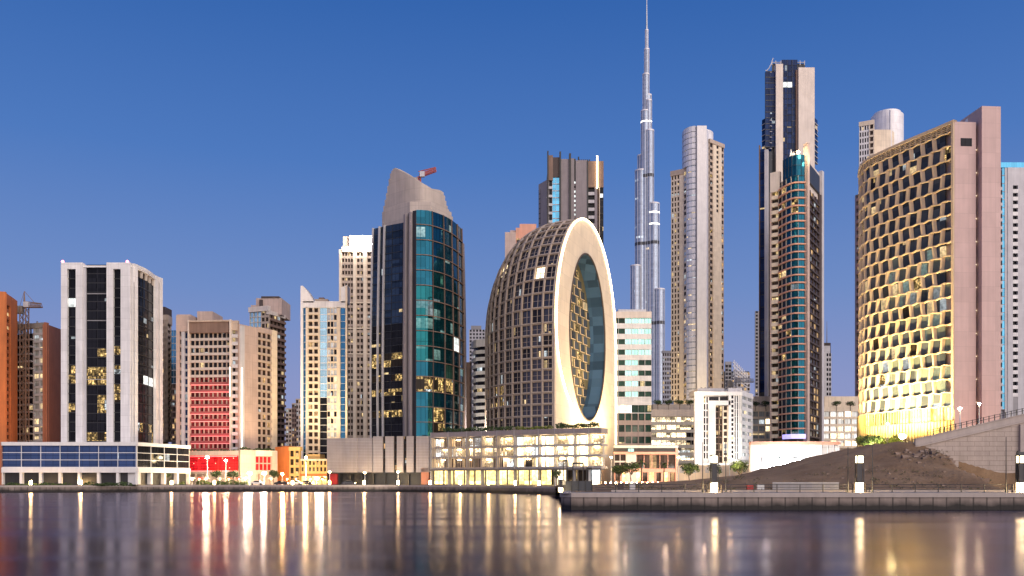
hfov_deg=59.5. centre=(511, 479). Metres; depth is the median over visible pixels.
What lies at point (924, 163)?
window
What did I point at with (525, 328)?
window
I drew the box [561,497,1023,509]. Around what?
quay wall
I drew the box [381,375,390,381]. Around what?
window
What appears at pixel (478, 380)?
apartment tower
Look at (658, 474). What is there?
shop window
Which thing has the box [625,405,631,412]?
window
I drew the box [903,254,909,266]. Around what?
window
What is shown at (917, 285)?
window
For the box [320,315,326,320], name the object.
window
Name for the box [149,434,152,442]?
window
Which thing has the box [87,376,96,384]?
window
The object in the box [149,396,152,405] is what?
window
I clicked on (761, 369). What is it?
window
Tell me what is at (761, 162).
window
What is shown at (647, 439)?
window
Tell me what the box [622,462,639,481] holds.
tree
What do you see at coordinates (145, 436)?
window
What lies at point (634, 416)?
window
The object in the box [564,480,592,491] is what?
gate
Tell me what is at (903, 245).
window
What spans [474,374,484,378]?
window
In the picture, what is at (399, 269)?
window
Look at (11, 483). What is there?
hedge
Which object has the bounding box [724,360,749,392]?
distant block
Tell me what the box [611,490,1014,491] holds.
kerb
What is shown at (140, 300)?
window
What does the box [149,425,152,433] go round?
window
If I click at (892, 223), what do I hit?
window
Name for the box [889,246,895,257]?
window
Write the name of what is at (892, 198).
window
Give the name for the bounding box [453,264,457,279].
window
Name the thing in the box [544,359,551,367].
window
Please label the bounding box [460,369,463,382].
window
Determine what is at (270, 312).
apartment tower
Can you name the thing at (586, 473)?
portal frame
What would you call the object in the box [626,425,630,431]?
window
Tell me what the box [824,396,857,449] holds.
building
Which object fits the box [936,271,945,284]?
window
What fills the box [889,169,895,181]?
window
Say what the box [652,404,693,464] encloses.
car park
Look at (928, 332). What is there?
window
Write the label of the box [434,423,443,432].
window
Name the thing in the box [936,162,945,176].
window
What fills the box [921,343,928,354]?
window
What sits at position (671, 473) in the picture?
shop window
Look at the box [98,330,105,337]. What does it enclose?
window
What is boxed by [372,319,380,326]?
window
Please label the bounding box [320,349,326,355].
window
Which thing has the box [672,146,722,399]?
window
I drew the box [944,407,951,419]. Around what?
base window
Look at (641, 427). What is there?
window
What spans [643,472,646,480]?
shop window
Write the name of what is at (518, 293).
window
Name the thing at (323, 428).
window
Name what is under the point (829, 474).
stones
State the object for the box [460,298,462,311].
window
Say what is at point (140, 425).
window
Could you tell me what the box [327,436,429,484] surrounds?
louvred podium
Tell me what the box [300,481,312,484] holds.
parked car
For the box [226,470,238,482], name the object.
tree
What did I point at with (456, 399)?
window
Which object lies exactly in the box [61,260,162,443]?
office tower
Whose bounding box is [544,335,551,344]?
window
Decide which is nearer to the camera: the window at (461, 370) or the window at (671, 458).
the window at (461, 370)
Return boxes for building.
[275,446,327,484]
[430,428,607,485]
[485,218,616,483]
[505,224,535,256]
[613,445,677,483]
[615,309,651,483]
[689,387,752,464]
[753,396,769,440]
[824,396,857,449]
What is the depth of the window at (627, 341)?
395.42 m
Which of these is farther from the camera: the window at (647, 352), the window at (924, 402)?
the window at (647, 352)
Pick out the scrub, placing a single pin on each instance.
(736, 477)
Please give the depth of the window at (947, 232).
232.34 m
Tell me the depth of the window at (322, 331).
345.14 m
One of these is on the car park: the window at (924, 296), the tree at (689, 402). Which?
the tree at (689, 402)
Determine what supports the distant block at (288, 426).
on the ground
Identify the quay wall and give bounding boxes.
[0,487,559,494]
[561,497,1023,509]
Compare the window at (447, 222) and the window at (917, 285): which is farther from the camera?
the window at (447, 222)
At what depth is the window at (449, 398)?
308.25 m
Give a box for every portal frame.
[563,460,567,480]
[572,462,583,480]
[586,468,591,480]
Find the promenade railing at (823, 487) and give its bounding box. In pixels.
[595,484,1014,491]
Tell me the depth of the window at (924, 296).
238.90 m
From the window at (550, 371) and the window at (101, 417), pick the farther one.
the window at (101, 417)
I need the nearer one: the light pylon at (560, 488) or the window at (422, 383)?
the light pylon at (560, 488)
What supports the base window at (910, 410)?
in the hotel slab at (929, 280)
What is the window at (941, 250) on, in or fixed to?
in the hotel slab at (929, 280)
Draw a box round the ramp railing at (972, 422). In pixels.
[927,408,1023,435]
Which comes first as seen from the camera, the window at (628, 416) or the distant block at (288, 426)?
the window at (628, 416)
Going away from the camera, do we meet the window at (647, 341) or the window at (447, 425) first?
the window at (447, 425)
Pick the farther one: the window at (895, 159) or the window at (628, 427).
the window at (628, 427)
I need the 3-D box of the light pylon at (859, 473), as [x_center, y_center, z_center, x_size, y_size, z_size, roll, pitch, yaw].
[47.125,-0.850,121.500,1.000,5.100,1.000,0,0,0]
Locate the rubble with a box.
[894,448,989,481]
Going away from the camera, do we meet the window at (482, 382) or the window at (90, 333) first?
the window at (90, 333)
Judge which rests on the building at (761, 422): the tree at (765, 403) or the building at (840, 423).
the tree at (765, 403)
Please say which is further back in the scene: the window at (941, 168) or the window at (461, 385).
the window at (461, 385)
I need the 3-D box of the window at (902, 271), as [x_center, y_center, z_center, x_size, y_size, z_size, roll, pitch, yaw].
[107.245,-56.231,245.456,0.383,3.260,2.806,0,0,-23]
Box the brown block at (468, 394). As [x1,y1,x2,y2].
[466,362,471,431]
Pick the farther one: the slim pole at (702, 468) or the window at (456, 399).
the window at (456, 399)
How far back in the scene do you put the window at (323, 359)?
345.14 m
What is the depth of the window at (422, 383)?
299.13 m
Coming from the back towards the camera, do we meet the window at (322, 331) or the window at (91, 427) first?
the window at (322, 331)
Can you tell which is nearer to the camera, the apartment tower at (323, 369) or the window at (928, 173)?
the window at (928, 173)
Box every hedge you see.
[7,482,71,484]
[84,481,132,485]
[190,449,238,450]
[196,480,247,484]
[240,447,274,450]
[442,426,513,431]
[515,425,553,429]
[555,422,599,428]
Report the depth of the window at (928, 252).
237.73 m
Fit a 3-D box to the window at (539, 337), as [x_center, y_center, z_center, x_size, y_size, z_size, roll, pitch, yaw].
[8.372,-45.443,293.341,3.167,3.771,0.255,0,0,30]
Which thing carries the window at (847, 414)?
in the building at (840, 423)
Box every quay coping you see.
[0,485,557,488]
[560,491,1023,496]
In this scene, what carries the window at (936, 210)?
in the hotel slab at (929, 280)
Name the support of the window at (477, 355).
in the apartment tower at (478, 380)
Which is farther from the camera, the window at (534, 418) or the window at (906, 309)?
the window at (534, 418)
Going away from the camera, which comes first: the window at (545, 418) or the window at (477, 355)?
the window at (545, 418)
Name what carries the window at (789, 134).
in the skyscraper at (789, 121)
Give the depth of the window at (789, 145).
440.15 m
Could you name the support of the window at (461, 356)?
in the glass tower at (418, 386)
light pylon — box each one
[558,476,563,491]
[710,455,718,492]
[854,455,864,492]
[1015,455,1023,492]
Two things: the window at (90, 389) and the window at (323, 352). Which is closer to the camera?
the window at (90, 389)
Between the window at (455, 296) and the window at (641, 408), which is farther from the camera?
the window at (641, 408)
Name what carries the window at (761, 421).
in the building at (761, 422)
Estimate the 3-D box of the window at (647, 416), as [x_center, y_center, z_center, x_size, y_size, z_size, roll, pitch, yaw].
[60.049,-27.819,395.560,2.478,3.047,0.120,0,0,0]
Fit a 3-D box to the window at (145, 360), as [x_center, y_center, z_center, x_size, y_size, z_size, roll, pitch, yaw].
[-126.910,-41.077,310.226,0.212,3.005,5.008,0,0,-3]
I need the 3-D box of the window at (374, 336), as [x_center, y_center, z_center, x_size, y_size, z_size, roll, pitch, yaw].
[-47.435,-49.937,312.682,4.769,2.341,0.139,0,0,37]
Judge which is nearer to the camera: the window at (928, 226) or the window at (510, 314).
the window at (928, 226)
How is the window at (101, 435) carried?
in the office tower at (111, 351)
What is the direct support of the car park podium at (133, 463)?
on the ground
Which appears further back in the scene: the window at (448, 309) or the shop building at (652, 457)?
the shop building at (652, 457)
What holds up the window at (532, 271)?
in the ring building at (550, 345)
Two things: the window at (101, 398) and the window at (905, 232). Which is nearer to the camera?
the window at (905, 232)
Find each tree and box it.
[210,470,221,484]
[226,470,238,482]
[269,470,279,484]
[552,470,561,485]
[611,464,627,482]
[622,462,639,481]
[638,459,647,482]
[652,400,662,407]
[659,462,670,481]
[664,399,673,409]
[674,399,683,409]
[680,463,699,479]
[685,400,693,406]
[707,464,721,473]
[730,459,748,474]
[761,401,769,408]
[831,401,841,410]
[846,401,855,410]
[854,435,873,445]
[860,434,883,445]
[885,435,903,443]
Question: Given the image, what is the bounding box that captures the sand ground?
[549,441,1014,491]
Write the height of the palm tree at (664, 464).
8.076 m
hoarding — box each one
[677,465,748,480]
[772,482,838,489]
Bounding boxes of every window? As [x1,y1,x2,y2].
[69,270,75,277]
[69,270,120,440]
[69,308,75,315]
[69,317,75,325]
[69,327,75,335]
[69,337,75,344]
[69,365,75,373]
[69,403,75,411]
[87,268,96,272]
[87,274,96,281]
[87,283,96,291]
[87,294,96,300]
[87,302,96,309]
[87,311,96,319]
[87,321,96,328]
[87,330,96,337]
[87,339,96,347]
[87,349,96,356]
[87,358,96,365]
[87,367,96,375]
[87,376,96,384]
[87,386,96,393]
[87,395,96,403]
[87,404,96,412]
[87,414,96,421]
[87,423,96,431]
[87,432,96,440]
[98,268,105,272]
[98,274,105,281]
[98,283,105,291]
[98,294,105,300]
[98,302,105,309]
[98,311,105,319]
[98,321,105,328]
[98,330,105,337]
[98,339,105,347]
[98,349,105,356]
[98,358,105,365]
[98,367,105,375]
[98,376,105,384]
[98,386,105,393]
[98,395,105,403]
[98,404,105,412]
[98,414,105,421]
[98,423,105,431]
[98,432,105,440]
[138,277,142,286]
[138,287,142,296]
[138,297,142,306]
[138,306,142,315]
[138,316,142,325]
[138,326,142,335]
[138,335,142,344]
[138,345,142,354]
[138,355,142,364]
[138,365,142,373]
[138,374,142,383]
[138,384,142,392]
[138,394,142,402]
[138,403,142,412]
[138,413,142,421]
[138,423,142,431]
[138,432,142,441]
[143,279,147,289]
[143,289,147,299]
[143,299,147,308]
[143,308,147,318]
[143,318,147,327]
[143,327,147,337]
[143,337,147,346]
[143,347,147,356]
[143,356,147,365]
[143,366,147,375]
[143,375,147,384]
[143,385,147,394]
[143,395,147,403]
[143,404,147,413]
[143,414,147,422]
[143,423,147,432]
[143,433,147,441]
[149,283,152,293]
[149,293,152,302]
[149,302,152,311]
[149,312,152,321]
[149,321,152,330]
[149,330,152,339]
[149,340,152,349]
[149,349,152,358]
[149,359,152,367]
[149,368,152,377]
[149,377,152,386]
[149,387,152,395]
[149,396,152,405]
[149,406,152,414]
[149,415,152,423]
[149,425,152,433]
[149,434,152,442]
[180,331,234,447]
[190,457,196,469]
[198,457,206,469]
[208,457,217,469]
[218,457,227,469]
[228,456,237,469]
[262,311,267,327]
[303,308,336,445]
[320,308,326,313]
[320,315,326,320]
[320,322,326,327]
[320,329,326,334]
[320,336,326,341]
[320,342,326,348]
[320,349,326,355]
[320,356,326,362]
[320,363,326,369]
[320,370,326,376]
[320,377,326,382]
[320,384,326,389]
[320,391,326,396]
[320,398,326,403]
[320,405,326,410]
[320,411,326,417]
[320,418,326,424]
[320,425,326,431]
[320,432,326,438]
[320,439,326,445]
[320,446,326,452]
[342,252,362,434]
[372,223,402,437]
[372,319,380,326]
[372,326,379,333]
[372,333,379,340]
[372,361,379,368]
[372,404,379,410]
[372,425,379,431]
[373,234,381,241]
[373,241,381,248]
[373,255,380,262]
[374,227,381,234]
[381,325,390,331]
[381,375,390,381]
[381,389,390,395]
[381,396,390,402]
[381,403,390,409]
[381,432,390,435]
[382,253,391,260]
[391,367,401,373]
[391,381,401,387]
[392,266,402,273]
[392,273,402,280]
[392,280,401,287]
[392,302,401,309]
[392,330,401,337]
[392,338,401,344]
[416,210,431,224]
[416,225,431,239]
[416,240,431,254]
[416,255,431,269]
[416,270,431,284]
[416,285,432,300]
[416,300,432,315]
[416,316,432,330]
[416,331,432,345]
[416,346,432,360]
[416,361,432,375]
[416,377,432,390]
[416,392,432,406]
[416,407,432,421]
[416,422,432,435]
[433,212,442,228]
[433,227,442,242]
[433,242,443,257]
[433,257,443,272]
[433,272,443,287]
[434,287,443,302]
[434,302,443,317]
[434,317,443,332]
[434,332,443,347]
[434,347,443,362]
[434,362,444,377]
[434,377,444,392]
[434,393,443,407]
[434,408,443,422]
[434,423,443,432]
[444,216,450,231]
[444,231,451,246]
[445,246,451,261]
[445,260,451,275]
[445,275,451,290]
[445,290,451,305]
[445,305,452,320]
[446,320,452,334]
[446,335,452,349]
[446,349,452,364]
[446,364,452,378]
[446,379,452,393]
[446,394,452,408]
[446,409,452,423]
[446,424,452,431]
[452,221,456,235]
[453,236,456,250]
[453,250,457,264]
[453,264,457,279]
[453,279,457,293]
[454,294,458,308]
[454,308,458,322]
[454,323,458,337]
[454,337,458,351]
[454,352,458,366]
[454,366,458,380]
[454,381,458,395]
[454,396,458,409]
[454,410,458,424]
[458,226,461,240]
[458,240,461,254]
[459,255,461,268]
[459,269,462,282]
[459,283,462,296]
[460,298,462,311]
[460,312,462,325]
[460,326,462,339]
[460,340,463,354]
[460,354,463,368]
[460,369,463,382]
[460,383,463,396]
[460,397,463,410]
[460,412,463,425]
[470,330,483,359]
[474,347,484,350]
[474,353,484,357]
[474,360,484,364]
[474,367,484,371]
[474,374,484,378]
[474,381,484,385]
[474,388,484,391]
[474,395,484,398]
[474,402,484,405]
[474,409,484,412]
[474,416,484,419]
[474,423,484,426]
[489,244,550,429]
[501,316,503,327]
[507,300,511,312]
[507,314,511,326]
[508,287,512,298]
[510,275,514,285]
[515,298,520,310]
[515,312,519,324]
[516,284,521,295]
[517,272,523,282]
[519,261,525,270]
[523,310,529,323]
[523,326,529,334]
[523,337,529,346]
[523,349,529,357]
[523,360,529,369]
[523,372,529,380]
[523,383,529,392]
[523,395,529,403]
[523,406,529,414]
[523,418,529,426]
[524,296,530,308]
[525,282,531,293]
[526,269,533,280]
[528,258,535,267]
[530,248,538,256]
[533,309,540,322]
[533,325,540,333]
[533,336,540,345]
[533,348,540,356]
[533,359,540,368]
[533,371,540,379]
[533,382,540,391]
[533,394,540,402]
[533,406,540,414]
[533,417,540,427]
[534,280,542,292]
[534,294,541,306]
[536,267,544,278]
[538,256,546,265]
[541,246,549,253]
[544,237,552,243]
[544,308,551,321]
[544,324,551,332]
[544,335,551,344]
[544,347,551,355]
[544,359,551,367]
[544,370,551,379]
[544,382,551,390]
[544,394,551,402]
[544,405,551,413]
[544,417,551,425]
[545,279,553,290]
[545,293,552,305]
[547,266,555,276]
[549,255,557,263]
[551,244,560,252]
[554,236,562,242]
[570,270,589,410]
[615,454,619,460]
[615,473,619,480]
[619,318,624,322]
[619,329,624,333]
[619,339,624,343]
[619,350,624,354]
[619,360,624,364]
[619,371,624,375]
[619,381,624,385]
[619,392,624,396]
[619,405,624,412]
[619,414,623,419]
[619,425,623,431]
[619,437,623,442]
[620,454,624,460]
[622,472,625,480]
[625,318,630,322]
[625,329,630,333]
[625,339,630,343]
[625,350,630,354]
[625,360,630,364]
[625,371,630,375]
[625,381,630,385]
[625,392,630,396]
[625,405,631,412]
[626,414,630,419]
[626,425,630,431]
[626,437,630,442]
[632,318,637,322]
[632,329,637,333]
[632,339,637,343]
[632,350,637,354]
[632,360,637,364]
[632,371,637,375]
[632,381,637,385]
[632,392,637,396]
[632,405,637,412]
[632,414,637,419]
[632,425,637,431]
[632,437,637,442]
[636,455,643,467]
[636,472,639,480]
[638,318,644,322]
[638,329,644,333]
[638,339,644,343]
[638,350,644,354]
[638,360,644,364]
[638,371,644,375]
[638,381,644,385]
[638,392,644,396]
[638,405,644,412]
[639,414,643,419]
[639,425,643,431]
[639,437,643,442]
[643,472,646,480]
[644,455,651,467]
[645,318,650,322]
[645,329,650,333]
[645,339,650,343]
[645,350,650,354]
[645,360,650,364]
[645,371,650,375]
[645,381,650,385]
[645,392,650,396]
[645,405,650,412]
[645,414,650,419]
[645,425,650,431]
[645,437,650,442]
[650,472,653,480]
[652,455,658,467]
[656,472,660,480]
[660,455,666,467]
[664,472,667,480]
[668,455,674,467]
[670,472,673,480]
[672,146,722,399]
[709,397,718,400]
[720,397,727,400]
[731,396,732,457]
[753,433,757,438]
[759,412,764,416]
[759,419,764,423]
[759,426,764,430]
[759,433,764,438]
[760,149,764,160]
[760,161,763,355]
[760,356,763,367]
[760,368,763,379]
[760,380,763,391]
[772,155,817,435]
[787,65,791,70]
[787,76,791,81]
[787,93,791,98]
[787,104,791,109]
[787,132,791,137]
[787,143,791,148]
[824,433,828,438]
[831,412,836,416]
[831,419,836,423]
[831,426,836,430]
[831,433,836,438]
[838,412,843,416]
[838,419,843,423]
[838,426,843,430]
[838,433,843,438]
[845,412,850,416]
[845,419,850,423]
[845,426,850,430]
[845,433,850,438]
[845,441,850,445]
[852,412,857,416]
[862,159,898,413]
[873,413,878,425]
[881,413,886,424]
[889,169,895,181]
[889,195,894,207]
[889,220,895,232]
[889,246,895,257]
[889,271,895,283]
[891,412,897,423]
[892,155,898,167]
[892,180,898,192]
[892,206,898,218]
[892,232,898,244]
[892,257,898,269]
[899,165,905,177]
[899,191,905,203]
[899,217,905,229]
[899,243,905,254]
[899,269,905,280]
[899,294,905,306]
[899,320,905,332]
[899,346,905,358]
[899,372,905,383]
[899,398,905,409]
[900,411,907,423]
[902,150,909,162]
[902,176,909,188]
[902,280,909,292]
[902,306,909,318]
[902,332,909,344]
[903,202,909,214]
[903,228,909,240]
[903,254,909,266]
[903,358,909,370]
[903,384,909,396]
[910,160,916,173]
[910,187,916,199]
[910,213,916,225]
[910,239,916,251]
[910,266,916,277]
[910,292,916,304]
[910,318,916,330]
[910,344,916,356]
[910,371,916,382]
[910,397,916,408]
[910,410,918,422]
[913,145,920,158]
[913,172,920,184]
[913,198,920,211]
[913,225,920,237]
[913,251,920,263]
[913,277,920,290]
[913,304,920,316]
[913,330,920,342]
[913,357,920,369]
[913,383,920,395]
[921,156,928,168]
[921,183,928,195]
[921,209,928,222]
[921,236,928,248]
[921,263,928,275]
[921,289,928,301]
[921,316,928,328]
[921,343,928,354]
[921,369,928,381]
[921,396,928,407]
[921,409,929,421]
[925,141,932,153]
[925,167,932,180]
[925,194,932,207]
[925,221,932,234]
[925,248,932,260]
[925,275,932,287]
[925,301,932,314]
[925,328,932,340]
[925,355,932,367]
[925,382,932,394]
[932,259,940,272]
[932,287,939,299]
[932,314,939,326]
[932,395,939,406]
[933,151,939,164]
[933,178,939,191]
[933,205,940,218]
[933,232,940,245]
[933,341,939,352]
[933,368,939,379]
[934,408,941,420]
[936,135,945,149]
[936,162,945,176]
[936,190,945,203]
[936,217,945,230]
[936,244,945,257]
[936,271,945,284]
[936,298,945,311]
[936,326,945,338]
[936,353,945,365]
[936,380,945,392]
[944,147,950,160]
[944,174,950,187]
[944,202,950,214]
[944,229,950,241]
[944,256,950,269]
[944,284,950,296]
[944,311,950,323]
[944,339,950,351]
[944,366,950,378]
[944,393,950,405]
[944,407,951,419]
[961,138,971,145]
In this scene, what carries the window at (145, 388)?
in the office tower at (111, 351)
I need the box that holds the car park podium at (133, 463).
[0,442,190,485]
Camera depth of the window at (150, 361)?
316.10 m
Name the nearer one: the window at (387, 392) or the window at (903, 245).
the window at (903, 245)
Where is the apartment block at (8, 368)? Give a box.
[0,291,16,441]
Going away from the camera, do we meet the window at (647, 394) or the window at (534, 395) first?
the window at (534, 395)
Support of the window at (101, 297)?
in the office tower at (111, 351)
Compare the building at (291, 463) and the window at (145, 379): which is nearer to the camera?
the window at (145, 379)
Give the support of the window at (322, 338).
in the apartment tower at (323, 369)
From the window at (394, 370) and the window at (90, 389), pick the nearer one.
the window at (90, 389)
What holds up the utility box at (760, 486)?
on the ground
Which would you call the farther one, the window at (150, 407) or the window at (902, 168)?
the window at (150, 407)
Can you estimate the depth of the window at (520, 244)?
301.77 m
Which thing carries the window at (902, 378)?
in the hotel slab at (929, 280)
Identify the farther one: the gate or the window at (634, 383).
the window at (634, 383)
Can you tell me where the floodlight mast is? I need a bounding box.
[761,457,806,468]
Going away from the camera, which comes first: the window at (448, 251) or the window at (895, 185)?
the window at (895, 185)
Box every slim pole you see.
[702,442,703,491]
[725,442,726,491]
[871,441,873,491]
[1005,442,1006,491]
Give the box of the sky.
[0,0,1023,443]
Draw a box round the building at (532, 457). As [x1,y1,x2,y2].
[430,428,607,485]
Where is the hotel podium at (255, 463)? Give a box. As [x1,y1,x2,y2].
[190,450,276,484]
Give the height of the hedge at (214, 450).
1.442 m
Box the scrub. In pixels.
[605,449,1014,489]
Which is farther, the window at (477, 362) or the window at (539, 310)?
the window at (477, 362)
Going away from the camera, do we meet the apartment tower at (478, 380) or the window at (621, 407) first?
the apartment tower at (478, 380)
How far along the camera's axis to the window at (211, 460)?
316.29 m
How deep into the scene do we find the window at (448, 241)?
308.85 m
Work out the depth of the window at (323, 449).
345.14 m
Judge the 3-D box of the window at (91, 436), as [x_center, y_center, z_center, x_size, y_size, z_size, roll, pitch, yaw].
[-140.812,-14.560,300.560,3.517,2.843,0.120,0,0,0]
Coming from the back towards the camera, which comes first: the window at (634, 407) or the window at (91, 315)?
the window at (634, 407)
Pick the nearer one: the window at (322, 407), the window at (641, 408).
the window at (322, 407)
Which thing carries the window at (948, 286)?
in the hotel slab at (929, 280)
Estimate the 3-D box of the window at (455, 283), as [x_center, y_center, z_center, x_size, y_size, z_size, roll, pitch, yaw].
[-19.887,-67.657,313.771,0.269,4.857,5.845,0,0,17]
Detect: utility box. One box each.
[618,483,623,489]
[629,483,634,489]
[756,485,763,489]
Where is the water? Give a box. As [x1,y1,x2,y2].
[0,492,1023,575]
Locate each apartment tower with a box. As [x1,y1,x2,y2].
[163,307,171,443]
[248,296,289,446]
[300,285,349,458]
[469,326,484,426]
[471,339,484,430]
[662,351,670,403]
[755,311,758,395]
[770,142,823,440]
[824,335,830,395]
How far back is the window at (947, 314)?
232.34 m
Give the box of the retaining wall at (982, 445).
[913,414,1023,472]
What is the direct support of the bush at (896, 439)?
on the sand ground
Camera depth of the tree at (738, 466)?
279.49 m
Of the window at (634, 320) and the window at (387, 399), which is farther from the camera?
the window at (634, 320)
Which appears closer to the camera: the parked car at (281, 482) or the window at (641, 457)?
the parked car at (281, 482)
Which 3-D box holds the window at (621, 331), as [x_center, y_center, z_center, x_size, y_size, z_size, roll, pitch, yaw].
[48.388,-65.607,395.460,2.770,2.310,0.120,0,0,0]
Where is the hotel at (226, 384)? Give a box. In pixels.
[176,311,276,484]
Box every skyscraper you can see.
[339,236,371,437]
[539,151,603,246]
[630,0,664,403]
[670,126,724,463]
[759,59,817,440]
[855,109,903,395]
[1001,162,1023,418]
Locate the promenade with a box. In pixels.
[571,492,1023,492]
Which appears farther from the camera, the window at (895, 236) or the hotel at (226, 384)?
the hotel at (226, 384)
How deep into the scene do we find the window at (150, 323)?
316.10 m
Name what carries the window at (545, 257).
in the ring building at (550, 345)
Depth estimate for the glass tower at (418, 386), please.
307.51 m
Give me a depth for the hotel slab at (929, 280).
236.62 m
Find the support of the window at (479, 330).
in the apartment tower at (476, 333)
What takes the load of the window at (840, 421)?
in the building at (840, 423)
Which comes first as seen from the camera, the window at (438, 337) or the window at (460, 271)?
the window at (438, 337)
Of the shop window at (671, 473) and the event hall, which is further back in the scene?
the shop window at (671, 473)
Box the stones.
[612,449,1001,489]
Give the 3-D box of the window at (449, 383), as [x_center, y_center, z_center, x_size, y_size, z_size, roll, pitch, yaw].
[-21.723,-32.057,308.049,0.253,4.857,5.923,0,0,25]
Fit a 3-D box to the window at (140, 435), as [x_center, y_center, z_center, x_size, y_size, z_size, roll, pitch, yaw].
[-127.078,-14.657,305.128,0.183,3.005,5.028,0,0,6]
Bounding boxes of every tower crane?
[17,291,42,441]
[414,167,436,181]
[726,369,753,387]
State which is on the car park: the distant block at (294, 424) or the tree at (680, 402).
the tree at (680, 402)
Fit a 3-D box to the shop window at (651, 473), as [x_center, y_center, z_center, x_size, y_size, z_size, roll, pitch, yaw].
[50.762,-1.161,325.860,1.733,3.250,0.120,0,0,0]
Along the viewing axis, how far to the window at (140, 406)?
306.00 m
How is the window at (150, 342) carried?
in the office tower at (111, 351)
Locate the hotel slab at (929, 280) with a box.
[857,106,1000,446]
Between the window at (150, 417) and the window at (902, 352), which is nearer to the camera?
the window at (902, 352)
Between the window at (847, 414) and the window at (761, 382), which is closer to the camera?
the window at (847, 414)
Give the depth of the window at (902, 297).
245.52 m
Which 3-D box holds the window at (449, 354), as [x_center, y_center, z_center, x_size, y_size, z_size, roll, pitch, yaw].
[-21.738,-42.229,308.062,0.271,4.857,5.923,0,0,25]
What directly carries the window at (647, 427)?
in the office building at (634, 373)
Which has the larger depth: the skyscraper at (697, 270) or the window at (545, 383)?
the skyscraper at (697, 270)
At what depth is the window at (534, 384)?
293.42 m
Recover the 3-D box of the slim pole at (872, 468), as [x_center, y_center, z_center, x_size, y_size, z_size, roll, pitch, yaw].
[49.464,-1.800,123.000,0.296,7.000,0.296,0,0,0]
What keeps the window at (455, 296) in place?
in the glass tower at (418, 386)
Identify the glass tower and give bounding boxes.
[172,330,175,444]
[370,168,466,484]
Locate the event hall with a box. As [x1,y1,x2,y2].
[749,441,840,471]
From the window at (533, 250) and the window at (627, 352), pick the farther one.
the window at (627, 352)
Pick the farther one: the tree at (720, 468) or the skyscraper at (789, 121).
the skyscraper at (789, 121)
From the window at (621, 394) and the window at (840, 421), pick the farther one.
the window at (840, 421)
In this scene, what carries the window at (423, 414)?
in the glass tower at (418, 386)
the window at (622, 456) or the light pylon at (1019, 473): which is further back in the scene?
the window at (622, 456)
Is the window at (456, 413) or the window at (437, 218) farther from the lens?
the window at (456, 413)
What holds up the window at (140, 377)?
in the office tower at (111, 351)
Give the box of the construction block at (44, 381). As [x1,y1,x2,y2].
[17,321,60,441]
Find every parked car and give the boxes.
[250,481,264,484]
[274,481,288,484]
[288,481,302,484]
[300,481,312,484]
[341,481,355,484]
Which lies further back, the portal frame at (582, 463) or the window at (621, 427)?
the window at (621, 427)
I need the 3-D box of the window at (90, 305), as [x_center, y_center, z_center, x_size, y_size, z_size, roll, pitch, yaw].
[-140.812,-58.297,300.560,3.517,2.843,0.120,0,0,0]
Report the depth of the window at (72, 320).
300.38 m
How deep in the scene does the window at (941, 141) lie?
234.05 m
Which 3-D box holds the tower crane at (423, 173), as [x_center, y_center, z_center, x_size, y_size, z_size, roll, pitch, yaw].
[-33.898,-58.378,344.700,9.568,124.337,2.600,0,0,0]
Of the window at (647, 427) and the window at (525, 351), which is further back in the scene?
the window at (647, 427)
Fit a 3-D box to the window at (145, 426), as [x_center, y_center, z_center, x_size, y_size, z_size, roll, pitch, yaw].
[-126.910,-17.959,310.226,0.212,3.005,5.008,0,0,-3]
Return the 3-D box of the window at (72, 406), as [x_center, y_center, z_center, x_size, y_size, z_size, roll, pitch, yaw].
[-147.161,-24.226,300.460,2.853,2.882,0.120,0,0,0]
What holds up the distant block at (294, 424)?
on the ground
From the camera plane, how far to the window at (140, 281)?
306.00 m
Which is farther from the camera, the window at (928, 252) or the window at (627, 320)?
the window at (627, 320)
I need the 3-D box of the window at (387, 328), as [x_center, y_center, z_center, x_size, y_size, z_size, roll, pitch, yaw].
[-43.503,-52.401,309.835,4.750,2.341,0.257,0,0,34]
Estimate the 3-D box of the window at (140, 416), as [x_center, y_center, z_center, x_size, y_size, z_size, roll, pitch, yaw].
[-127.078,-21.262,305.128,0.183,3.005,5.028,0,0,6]
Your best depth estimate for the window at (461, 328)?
319.83 m
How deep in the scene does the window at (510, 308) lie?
301.63 m
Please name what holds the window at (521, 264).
in the ring building at (550, 345)
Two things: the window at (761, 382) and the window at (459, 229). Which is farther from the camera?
the window at (761, 382)
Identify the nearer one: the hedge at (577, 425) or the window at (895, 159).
the window at (895, 159)
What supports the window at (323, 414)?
in the apartment tower at (323, 369)
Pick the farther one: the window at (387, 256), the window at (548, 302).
the window at (387, 256)
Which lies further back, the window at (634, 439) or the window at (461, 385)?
the window at (634, 439)
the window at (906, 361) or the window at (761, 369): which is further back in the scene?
the window at (761, 369)
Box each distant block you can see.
[285,408,291,445]
[292,403,296,446]
[296,399,299,446]
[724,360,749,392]

